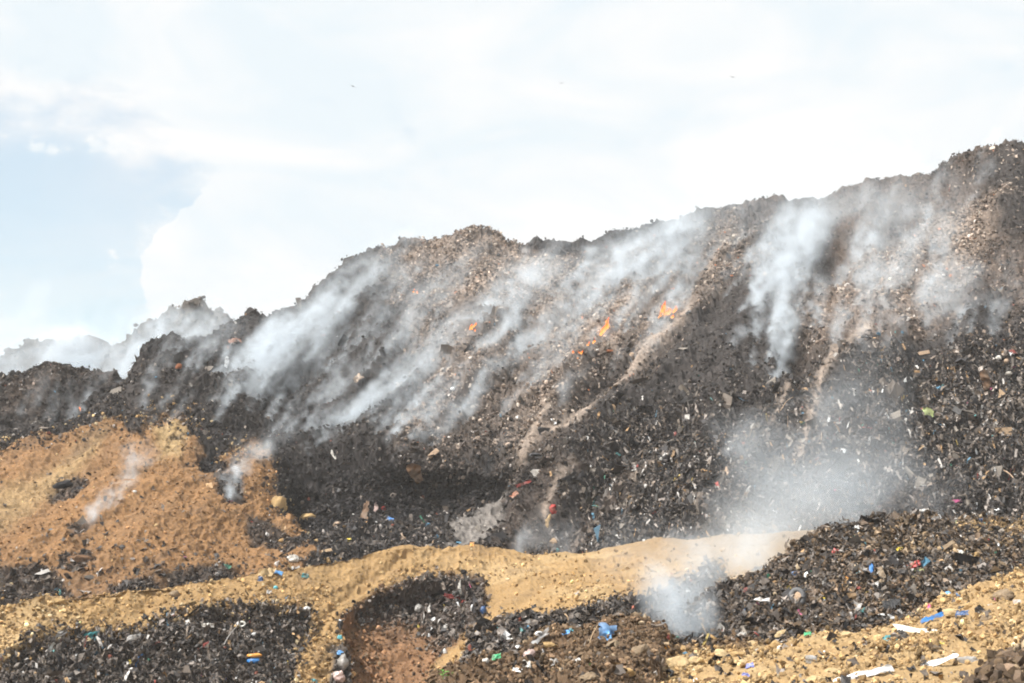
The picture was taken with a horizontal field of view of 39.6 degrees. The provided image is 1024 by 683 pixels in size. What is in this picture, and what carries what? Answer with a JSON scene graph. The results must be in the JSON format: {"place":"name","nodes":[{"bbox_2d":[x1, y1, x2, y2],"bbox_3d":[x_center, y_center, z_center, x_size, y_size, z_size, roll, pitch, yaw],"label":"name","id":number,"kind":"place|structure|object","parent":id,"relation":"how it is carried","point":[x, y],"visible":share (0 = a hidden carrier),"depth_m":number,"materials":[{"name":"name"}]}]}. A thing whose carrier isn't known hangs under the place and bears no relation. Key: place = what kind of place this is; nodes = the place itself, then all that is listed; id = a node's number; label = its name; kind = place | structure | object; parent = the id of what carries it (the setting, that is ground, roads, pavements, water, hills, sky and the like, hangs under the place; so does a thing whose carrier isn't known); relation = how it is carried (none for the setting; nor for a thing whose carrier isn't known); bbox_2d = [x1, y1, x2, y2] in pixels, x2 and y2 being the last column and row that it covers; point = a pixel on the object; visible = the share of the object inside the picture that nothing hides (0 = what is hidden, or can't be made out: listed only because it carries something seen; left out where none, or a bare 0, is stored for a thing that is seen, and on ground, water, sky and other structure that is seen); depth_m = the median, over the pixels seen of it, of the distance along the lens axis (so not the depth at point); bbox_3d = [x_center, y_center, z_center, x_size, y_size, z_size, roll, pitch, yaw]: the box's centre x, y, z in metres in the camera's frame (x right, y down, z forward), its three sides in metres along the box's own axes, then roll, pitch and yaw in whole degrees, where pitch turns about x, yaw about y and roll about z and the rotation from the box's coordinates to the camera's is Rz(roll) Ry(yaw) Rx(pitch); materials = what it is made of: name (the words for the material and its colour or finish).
{"place":"outdoors","nodes":[
{"label":"outdoors","id":0,"kind":"place"},
{"bbox_2d":[0,334,112,370],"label":"landfill ridge","id":1,"kind":"structure","parent":0,"point":[55,353],"depth_m":162.58,"materials":[{"name":"soil"}]},
{"bbox_2d":[0,333,111,371],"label":"ridge debris","id":2,"kind":"object","parent":1,"relation":"on","point":[53,345],"visible":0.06,"depth_m":162.46,"materials":[{"name":"grey"}]},
{"bbox_2d":[5,298,231,378],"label":"landfill ridge","id":3,"kind":"structure","parent":0,"point":[199,312],"depth_m":130.24,"materials":[{"name":"soil"}]},
{"bbox_2d":[0,296,231,378],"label":"ridge debris","id":4,"kind":"object","parent":3,"relation":"on","point":[135,333],"visible":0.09,"depth_m":129.55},
{"bbox_2d":[0,526,828,682],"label":"earth bank","id":5,"kind":"structure","parent":0,"point":[655,550],"depth_m":56.70,"materials":[{"name":"beige soil"}]},
{"bbox_2d":[52,598,66,603],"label":"rock","id":6,"kind":"object","parent":5,"relation":"on","point":[57,600],"visible":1,"depth_m":53.62,"materials":[{"name":"stone"}]},
{"bbox_2d":[56,630,64,641],"bbox_3d":[-16.463,10.762,51.937,0.196,0.498,0.394,-4,-8,28],"label":"cloth","id":7,"kind":"object","parent":5,"relation":"on","point":[60,633],"visible":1,"depth_m":51.91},
{"bbox_2d":[126,634,137,643],"bbox_3d":[-13.964,10.942,52.244,0.404,0.367,0.296,0,-7,0],"label":"plastic bag","id":8,"kind":"object","parent":5,"relation":"on","point":[131,638],"visible":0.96,"depth_m":52.14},
{"bbox_2d":[169,590,179,596],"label":"rock","id":9,"kind":"object","parent":5,"relation":"on","point":[174,593],"visible":1,"depth_m":55.32,"materials":[{"name":"stone"}]},
{"bbox_2d":[247,653,261,663],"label":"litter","id":10,"kind":"object","parent":5,"relation":"on","point":[255,659],"visible":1,"depth_m":52.33,"materials":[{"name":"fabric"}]},
{"bbox_2d":[258,567,275,576],"bbox_3d":[-9.868,9.300,57.277,0.776,0.448,0.242,3,-7,-22],"label":"cloth","id":11,"kind":"object","parent":5,"relation":"on","point":[267,572],"visible":1,"depth_m":57.25,"materials":[{"name":"fabric"}]},
{"bbox_2d":[301,573,309,577],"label":"plastic sheet","id":12,"kind":"object","parent":5,"relation":"on","point":[305,575],"visible":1,"depth_m":57.89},
{"bbox_2d":[333,670,344,682],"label":"plastic bag","id":13,"kind":"object","parent":5,"relation":"on","point":[338,676],"visible":1,"depth_m":52.44,"materials":[{"name":"plastic"}]},
{"bbox_2d":[337,654,348,670],"bbox_3d":[-6.344,11.988,53.204,0.489,0.655,0.388,0,-7,0],"label":"plastic bag","id":14,"kind":"object","parent":5,"relation":"on","point":[342,661],"visible":0.98,"depth_m":53.07,"materials":[{"name":"plastic"}]},
{"bbox_2d":[0,560,719,682],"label":"bank rubbish","id":15,"kind":"object","parent":5,"relation":"on","point":[259,634],"visible":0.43,"depth_m":52.46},
{"bbox_2d":[84,631,98,638],"bbox_3d":[-15.412,10.808,52.075,0.628,0.386,0.246,2,-7,-15],"label":"plastic sheet","id":16,"kind":"object","parent":15,"relation":"on","point":[90,634],"visible":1,"depth_m":52.10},
{"bbox_2d":[201,623,213,626],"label":"plastic sheet","id":17,"kind":"object","parent":15,"relation":"on","point":[211,624],"visible":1,"depth_m":53.45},
{"bbox_2d":[0,559,724,682],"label":"bank rags","id":18,"kind":"object","parent":5,"relation":"on","point":[208,652],"visible":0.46,"depth_m":52.06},
{"bbox_2d":[0,551,730,682],"bbox_3d":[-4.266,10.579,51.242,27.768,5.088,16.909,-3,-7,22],"label":"bank debris","id":19,"kind":"object","parent":5,"relation":"on","point":[41,678],"visible":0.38,"depth_m":52.25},
{"bbox_2d":[10,569,723,682],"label":"matted film","id":20,"kind":"object","parent":5,"relation":"on","point":[479,624],"visible":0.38,"depth_m":51.42,"materials":[{"name":"plastic"}]},
{"bbox_2d":[0,530,811,682],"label":"soil clods","id":21,"kind":"object","parent":5,"relation":"on","point":[159,593],"visible":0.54,"depth_m":54.48,"materials":[{"name":"soil"}]},
{"bbox_2d":[339,568,484,682],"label":"cut stones","id":22,"kind":"object","parent":5,"relation":"on","point":[366,640],"visible":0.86,"depth_m":55.80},
{"bbox_2d":[415,604,422,612],"bbox_3d":[-3.830,10.983,58.563,0.360,0.383,0.298,0,-7,0],"label":"plastic bag","id":23,"kind":"object","parent":5,"relation":"on","point":[418,608],"visible":1,"depth_m":58.45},
{"bbox_2d":[444,593,460,599],"bbox_3d":[-2.432,10.500,58.588,0.770,0.310,0.123,3,-7,-23],"label":"plastic sheet","id":24,"kind":"object","parent":5,"relation":"on","point":[448,595],"visible":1,"depth_m":58.55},
{"bbox_2d":[458,579,461,598],"bbox_3d":[-2.150,10.368,58.767,0.243,1.052,0.100,-3,-8,25],"label":"rag","id":25,"kind":"object","parent":5,"relation":"on","point":[459,586],"visible":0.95,"depth_m":58.81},
{"bbox_2d":[480,606,486,613],"bbox_3d":[-1.113,10.458,55.356,0.257,0.370,0.210,-3,-7,21],"label":"plastic bag","id":26,"kind":"object","parent":5,"relation":"on","point":[483,609],"visible":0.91,"depth_m":55.30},
{"bbox_2d":[751,565,765,570],"bbox_3d":[9.172,8.479,52.971,0.685,0.342,0.211,0,-7,0],"label":"cloth","id":27,"kind":"object","parent":5,"relation":"on","point":[755,568],"visible":0.65,"depth_m":52.99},
{"bbox_2d":[0,139,1023,606],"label":"landfill slope","id":28,"kind":"structure","parent":0,"point":[804,225],"depth_m":92.19,"materials":[{"name":"soil"}]},
{"bbox_2d":[52,480,72,488],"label":"earth clod","id":29,"kind":"object","parent":28,"relation":"on","point":[63,484],"visible":1,"depth_m":80.94,"materials":[{"name":"soil"}]},
{"bbox_2d":[67,555,91,563],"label":"earth clod","id":30,"kind":"object","parent":28,"relation":"on","point":[77,558],"visible":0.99,"depth_m":70.11,"materials":[{"name":"soil"}]},
{"bbox_2d":[0,421,314,604],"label":"scattered litter","id":31,"kind":"object","parent":28,"relation":"on","point":[48,580],"visible":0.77,"depth_m":70.57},
{"bbox_2d":[0,398,332,595],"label":"spilled waste","id":32,"kind":"object","parent":28,"relation":"on","point":[189,433],"visible":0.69,"depth_m":85.73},
{"bbox_2d":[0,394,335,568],"bbox_3d":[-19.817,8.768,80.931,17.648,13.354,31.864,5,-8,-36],"label":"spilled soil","id":33,"kind":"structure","parent":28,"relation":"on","point":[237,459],"depth_m":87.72,"materials":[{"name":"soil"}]},
{"bbox_2d":[175,363,181,368],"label":"rock","id":34,"kind":"object","parent":28,"relation":"on","point":[178,366],"visible":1,"depth_m":94.88,"materials":[{"name":"stone"}]},
{"bbox_2d":[224,356,229,367],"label":"rag","id":35,"kind":"object","parent":28,"relation":"on","point":[227,360],"visible":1,"depth_m":98.37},
{"bbox_2d":[228,338,241,342],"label":"plastic sheet","id":36,"kind":"object","parent":28,"relation":"on","point":[232,340],"visible":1,"depth_m":101.70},
{"bbox_2d":[271,496,287,513],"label":"earth clod","id":37,"kind":"object","parent":28,"relation":"on","point":[280,501],"visible":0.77,"depth_m":80.50,"materials":[{"name":"soil"}]},
{"bbox_2d":[287,554,298,561],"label":"plastic bag","id":38,"kind":"object","parent":28,"relation":"on","point":[293,558],"visible":1,"depth_m":72.79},
{"bbox_2d":[299,513,315,520],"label":"earth clod","id":39,"kind":"object","parent":28,"relation":"on","point":[304,516],"visible":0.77,"depth_m":84.23,"materials":[{"name":"soil"}]},
{"bbox_2d":[353,373,363,382],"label":"plastic sheet","id":40,"kind":"object","parent":28,"relation":"on","point":[357,378],"visible":1,"depth_m":95.06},
{"bbox_2d":[360,500,368,518],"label":"cloth","id":41,"kind":"object","parent":28,"relation":"on","point":[365,509],"visible":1,"depth_m":80.35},
{"bbox_2d":[406,463,422,483],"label":"cloth","id":42,"kind":"object","parent":28,"relation":"on","point":[414,471],"visible":1,"depth_m":84.86,"materials":[{"name":"fabric"}]},
{"bbox_2d":[428,448,438,457],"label":"plank","id":43,"kind":"object","parent":28,"relation":"on","point":[435,451],"visible":1,"depth_m":85.30,"materials":[{"name":"brown wood"}]},
{"bbox_2d":[0,303,944,604],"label":"soil crumbs","id":44,"kind":"object","parent":28,"relation":"on","point":[136,513],"visible":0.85,"depth_m":75.71,"materials":[{"name":"soil"}]},
{"bbox_2d":[0,139,1023,603],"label":"burnt debris","id":45,"kind":"object","parent":28,"relation":"on","point":[400,501],"visible":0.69,"depth_m":86.17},
{"bbox_2d":[0,154,1023,579],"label":"matted sheets","id":46,"kind":"object","parent":28,"relation":"on","point":[840,466],"visible":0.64,"depth_m":80.66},
{"bbox_2d":[0,139,1023,602],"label":"charred scraps","id":47,"kind":"object","parent":28,"relation":"on","point":[150,367],"visible":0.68,"depth_m":86.01,"materials":[{"name":"black"}]},
{"bbox_2d":[515,479,530,487],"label":"plastic sheet","id":48,"kind":"object","parent":28,"relation":"on","point":[524,483],"visible":1,"depth_m":81.16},
{"bbox_2d":[529,453,542,458],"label":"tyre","id":49,"kind":"object","parent":28,"relation":"on","point":[536,454],"visible":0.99,"depth_m":83.20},
{"bbox_2d":[545,514,550,527],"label":"rag","id":50,"kind":"object","parent":28,"relation":"on","point":[548,520],"visible":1,"depth_m":77.96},
{"bbox_2d":[549,504,556,513],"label":"rag","id":51,"kind":"object","parent":28,"relation":"on","point":[552,507],"visible":1,"depth_m":78.43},
{"bbox_2d":[599,317,608,335],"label":"fire","id":52,"kind":"object","parent":28,"relation":"on","point":[602,331],"visible":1,"depth_m":101.43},
{"bbox_2d":[283,321,1023,569],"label":"scattered rubbish","id":53,"kind":"object","parent":28,"relation":"on","point":[857,452],"visible":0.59,"depth_m":78.57,"materials":[{"name":"black"}]},
{"bbox_2d":[658,302,676,317],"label":"fire","id":54,"kind":"object","parent":28,"relation":"on","point":[663,308],"visible":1,"depth_m":103.06,"materials":[{"name":"orange"}]},
{"bbox_2d":[371,182,1019,505],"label":"ash rubble","id":55,"kind":"object","parent":28,"relation":"on","point":[593,313],"visible":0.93,"depth_m":103.18,"materials":[{"name":"grey"}]},
{"bbox_2d":[374,139,1023,515],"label":"ash scraps","id":56,"kind":"object","parent":28,"relation":"on","point":[813,292],"visible":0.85,"depth_m":100.14,"materials":[{"name":"grey"}]},
{"bbox_2d":[918,350,929,354],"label":"plank","id":57,"kind":"object","parent":28,"relation":"on","point":[924,352],"visible":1,"depth_m":88.66,"materials":[{"name":"brown wood"}]},
{"bbox_2d":[922,407,933,416],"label":"plastic sheet","id":58,"kind":"object","parent":28,"relation":"on","point":[926,410],"visible":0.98,"depth_m":82.20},
{"bbox_2d":[980,369,991,391],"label":"cloth","id":59,"kind":"object","parent":28,"relation":"on","point":[985,377],"visible":0.91,"depth_m":83.87,"materials":[{"name":"fabric"}]},
{"bbox_2d":[0,0,1023,355],"label":"sky","id":60,"kind":"structure","parent":0,"point":[155,155],"materials":[{"name":"white"}]},
{"bbox_2d":[434,569,1023,682],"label":"sandy ground","id":61,"kind":"structure","parent":0,"point":[946,667],"depth_m":33.36,"materials":[{"name":"sand"}]},
{"bbox_2d":[491,653,500,660],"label":"plastic sheet","id":62,"kind":"object","parent":61,"relation":"on","point":[496,656],"visible":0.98,"depth_m":34.72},
{"bbox_2d":[523,649,534,656],"bbox_3d":[0.393,7.306,33.188,0.291,0.274,0.208,3,-7,-22],"label":"plastic bag","id":63,"kind":"object","parent":61,"relation":"on","point":[530,651],"visible":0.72,"depth_m":33.13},
{"bbox_2d":[529,627,548,644],"bbox_3d":[0.580,7.373,35.185,0.721,0.633,0.158,-1,-7,7],"label":"plastic sheet","id":64,"kind":"object","parent":61,"relation":"on","point":[542,635],"visible":0.66,"depth_m":35.20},
{"bbox_2d":[459,607,628,659],"bbox_3d":[0.577,8.688,38.293,5.274,2.966,7.786,-3,-7,23],"label":"debris","id":65,"kind":"object","parent":61,"relation":"on","point":[513,629],"visible":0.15,"depth_m":37.60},
{"bbox_2d":[542,642,557,647],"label":"earth clod","id":66,"kind":"object","parent":61,"relation":"on","point":[549,644],"visible":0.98,"depth_m":34.79,"materials":[{"name":"soil"}]},
{"bbox_2d":[579,671,599,682],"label":"earth clod","id":67,"kind":"object","parent":61,"relation":"on","point":[589,676],"visible":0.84,"depth_m":29.83,"materials":[{"name":"soil"}]},
{"bbox_2d":[597,622,616,639],"bbox_3d":[2.322,7.068,34.691,0.507,0.426,0.305,0,-7,0],"label":"plastic bag","id":68,"kind":"object","parent":61,"relation":"on","point":[605,629],"visible":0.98,"depth_m":34.72,"materials":[{"name":"plastic"}]},
{"bbox_2d":[626,668,635,676],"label":"rock","id":69,"kind":"object","parent":61,"relation":"on","point":[631,672],"visible":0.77,"depth_m":31.01,"materials":[{"name":"stone"}]},
{"bbox_2d":[628,644,648,654],"bbox_3d":[2.914,7.225,33.147,0.573,0.367,0.336,-3,-7,22],"label":"earth clod","id":70,"kind":"object","parent":61,"relation":"on","point":[643,648],"visible":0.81,"depth_m":33.05,"materials":[{"name":"soil"}]},
{"bbox_2d":[662,669,673,676],"bbox_3d":[3.616,7.785,33.255,0.399,0.245,0.166,-4,-8,30],"label":"tyre","id":71,"kind":"object","parent":61,"relation":"on","point":[669,671],"visible":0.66,"depth_m":33.22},
{"bbox_2d":[666,655,688,670],"bbox_3d":[3.894,7.698,33.646,0.592,0.536,0.511,0,-7,0],"label":"rock","id":72,"kind":"object","parent":61,"relation":"on","point":[679,661],"visible":0.66,"depth_m":33.51,"materials":[{"name":"stone"}]},
{"bbox_2d":[688,656,699,665],"bbox_3d":[4.344,7.590,33.665,0.346,0.276,0.299,-3,-8,25],"label":"rock","id":73,"kind":"object","parent":61,"relation":"on","point":[693,658],"visible":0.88,"depth_m":33.58,"materials":[{"name":"stone"}]},
{"bbox_2d":[714,649,726,658],"bbox_3d":[5.000,7.511,33.978,0.356,0.324,0.386,0,-7,0],"label":"rock","id":74,"kind":"object","parent":61,"relation":"on","point":[721,652],"visible":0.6,"depth_m":33.90,"materials":[{"name":"stone"}]},
{"bbox_2d":[426,573,1023,682],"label":"rubbish","id":75,"kind":"object","parent":61,"relation":"on","point":[500,631],"visible":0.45,"depth_m":36.16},
{"bbox_2d":[427,572,1023,682],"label":"brown clods","id":76,"kind":"object","parent":61,"relation":"on","point":[636,618],"visible":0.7,"depth_m":33.47,"materials":[{"name":"soil"}]},
{"bbox_2d":[729,651,744,656],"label":"rock","id":77,"kind":"object","parent":61,"relation":"on","point":[735,653],"visible":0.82,"depth_m":34.04,"materials":[{"name":"stone"}]},
{"bbox_2d":[459,564,1023,682],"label":"stones","id":78,"kind":"object","parent":61,"relation":"on","point":[998,586],"visible":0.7,"depth_m":33.89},
{"bbox_2d":[746,662,753,668],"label":"plastic sheet","id":79,"kind":"object","parent":61,"relation":"on","point":[750,664],"visible":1,"depth_m":32.37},
{"bbox_2d":[769,640,779,648],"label":"rock","id":80,"kind":"object","parent":61,"relation":"on","point":[775,643],"visible":0.68,"depth_m":36.06,"materials":[{"name":"stone"}]},
{"bbox_2d":[805,655,817,663],"bbox_3d":[6.820,7.252,32.370,0.281,0.227,0.189,0,-7,0],"label":"plastic bag","id":81,"kind":"object","parent":61,"relation":"on","point":[809,658],"visible":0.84,"depth_m":32.32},
{"bbox_2d":[806,675,826,682],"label":"rock","id":82,"kind":"object","parent":61,"relation":"on","point":[813,677],"visible":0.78,"depth_m":29.75,"materials":[{"name":"stone"}]},
{"bbox_2d":[824,667,838,673],"bbox_3d":[6.852,7.111,30.520,0.308,0.222,0.228,0,-7,0],"label":"rock","id":83,"kind":"object","parent":61,"relation":"on","point":[832,669],"visible":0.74,"depth_m":30.45,"materials":[{"name":"stone"}]},
{"bbox_2d":[838,631,851,637],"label":"rock","id":84,"kind":"object","parent":61,"relation":"on","point":[845,634],"visible":0.84,"depth_m":36.49,"materials":[{"name":"stone"}]},
{"bbox_2d":[691,511,1023,636],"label":"rubbish mound","id":85,"kind":"object","parent":61,"relation":"on","point":[894,514],"visible":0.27,"depth_m":46.76,"materials":[{"name":"soil"}]},
{"bbox_2d":[773,629,788,636],"bbox_3d":[7.758,8.488,40.769,0.609,0.470,0.373,-3,-7,24],"label":"rock","id":86,"kind":"object","parent":85,"relation":"on","point":[778,633],"visible":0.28,"depth_m":40.69,"materials":[{"name":"stone"}]},
{"bbox_2d":[792,592,800,600],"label":"rock","id":87,"kind":"object","parent":85,"relation":"on","point":[797,595],"visible":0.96,"depth_m":43.05,"materials":[{"name":"stone"}]},
{"bbox_2d":[789,587,805,604],"bbox_3d":[8.653,7.767,43.145,0.556,0.612,0.405,-5,-9,37],"label":"tyre","id":88,"kind":"object","parent":85,"relation":"on","point":[802,600],"visible":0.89,"depth_m":43.10,"materials":[{"name":"rubber"}]},
{"bbox_2d":[678,506,1023,641],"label":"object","id":89,"kind":"object","parent":85,"relation":"on","point":[799,618],"visible":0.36,"depth_m":44.11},
{"bbox_2d":[683,509,1023,644],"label":"pile","id":90,"kind":"object","parent":85,"relation":"on","point":[762,581],"visible":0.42,"depth_m":44.60,"materials":[{"name":"soil"}]},
{"bbox_2d":[683,509,1023,642],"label":"mound debris","id":91,"kind":"object","parent":85,"relation":"on","point":[792,542],"visible":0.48,"depth_m":45.02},
{"bbox_2d":[689,515,1022,639],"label":"matted cloth","id":92,"kind":"object","parent":85,"relation":"on","point":[958,557],"visible":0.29,"depth_m":44.66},
{"bbox_2d":[877,566,885,582],"bbox_3d":[11.414,7.193,43.953,0.273,0.493,0.561,0,-7,0],"label":"rag","id":93,"kind":"object","parent":85,"relation":"on","point":[881,573],"visible":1,"depth_m":43.96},
{"bbox_2d":[879,598,901,611],"bbox_3d":[10.915,7.697,41.217,0.280,0.553,0.823,6,-9,-41],"label":"cloth","id":94,"kind":"object","parent":85,"relation":"on","point":[893,602],"visible":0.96,"depth_m":41.19,"materials":[{"name":"fabric"}]},
{"bbox_2d":[907,560,920,567],"bbox_3d":[12.841,7.191,45.579,0.522,0.368,0.110,-3,-7,22],"label":"plastic sheet","id":95,"kind":"object","parent":85,"relation":"on","point":[915,564],"visible":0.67,"depth_m":45.56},
{"bbox_2d":[942,540,954,549],"bbox_3d":[14.279,6.827,46.965,0.715,0.554,0.128,-2,-7,13],"label":"plank","id":96,"kind":"object","parent":85,"relation":"on","point":[949,544],"visible":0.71,"depth_m":46.92,"materials":[{"name":"brown wood"}]},
{"bbox_2d":[846,664,894,678],"bbox_3d":[7.614,7.057,30.244,1.210,0.359,0.150,2,-7,-16],"label":"plastic sheet","id":97,"kind":"object","parent":61,"relation":"on","point":[883,669],"visible":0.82,"depth_m":30.25,"materials":[{"name":"plastic"}]},
{"bbox_2d":[898,629,908,637],"bbox_3d":[9.828,7.373,35.645,0.161,0.342,0.378,4,-8,-28],"label":"cloth","id":98,"kind":"object","parent":61,"relation":"on","point":[903,634],"visible":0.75,"depth_m":35.65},
{"bbox_2d":[893,624,936,632],"bbox_3d":[10.330,7.282,35.818,1.658,0.262,0.131,-5,-9,38],"label":"plastic sheet","id":99,"kind":"object","parent":61,"relation":"on","point":[905,628],"visible":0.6,"depth_m":36.03,"materials":[{"name":"plastic"}]},
{"bbox_2d":[920,612,943,622],"bbox_3d":[10.837,7.109,36.626,0.790,0.268,0.153,3,-7,-20],"label":"plastic sheet","id":100,"kind":"object","parent":61,"relation":"on","point":[932,617],"visible":1,"depth_m":36.62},
{"bbox_2d":[920,653,958,665],"bbox_3d":[9.236,6.984,30.892,0.963,0.409,0.167,0,-7,0],"label":"plastic sheet","id":101,"kind":"object","parent":61,"relation":"on","point":[941,660],"visible":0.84,"depth_m":30.91,"materials":[{"name":"plastic"}]},
{"bbox_2d":[942,608,959,616],"bbox_3d":[11.517,7.102,37.250,0.492,0.223,0.253,0,-7,0],"label":"rock","id":102,"kind":"object","parent":61,"relation":"on","point":[948,612],"visible":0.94,"depth_m":37.17,"materials":[{"name":"stone"}]},
{"bbox_2d":[955,610,968,615],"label":"plastic sheet","id":103,"kind":"object","parent":61,"relation":"on","point":[962,612],"visible":1,"depth_m":36.73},
{"bbox_2d":[957,656,977,662],"bbox_3d":[10.032,7.022,31.231,0.492,0.227,0.179,-2,-7,17],"label":"plastic bag","id":104,"kind":"object","parent":61,"relation":"on","point":[964,658],"visible":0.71,"depth_m":31.20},
{"bbox_2d":[963,602,973,609],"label":"earth clod","id":105,"kind":"object","parent":61,"relation":"on","point":[968,605],"visible":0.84,"depth_m":38.30,"materials":[{"name":"soil"}]},
{"bbox_2d":[979,615,991,620],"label":"earth clod","id":106,"kind":"object","parent":61,"relation":"on","point":[989,617],"visible":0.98,"depth_m":36.18,"materials":[{"name":"soil"}]},
{"bbox_2d":[981,647,1022,667],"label":"earth heap","id":107,"kind":"object","parent":61,"relation":"on","point":[987,662],"visible":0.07,"depth_m":24.17,"materials":[{"name":"soil"}]},
{"bbox_2d":[962,635,1023,682],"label":"heap clods","id":108,"kind":"object","parent":107,"relation":"on","point":[1003,665],"visible":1,"depth_m":23.26,"materials":[{"name":"soil"}]},
{"bbox_2d":[990,588,1014,599],"bbox_3d":[13.481,7.017,39.023,0.449,0.485,0.581,7,-9,-44],"label":"earth clod","id":109,"kind":"object","parent":61,"relation":"on","point":[1004,593],"visible":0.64,"depth_m":38.88,"materials":[{"name":"soil"}]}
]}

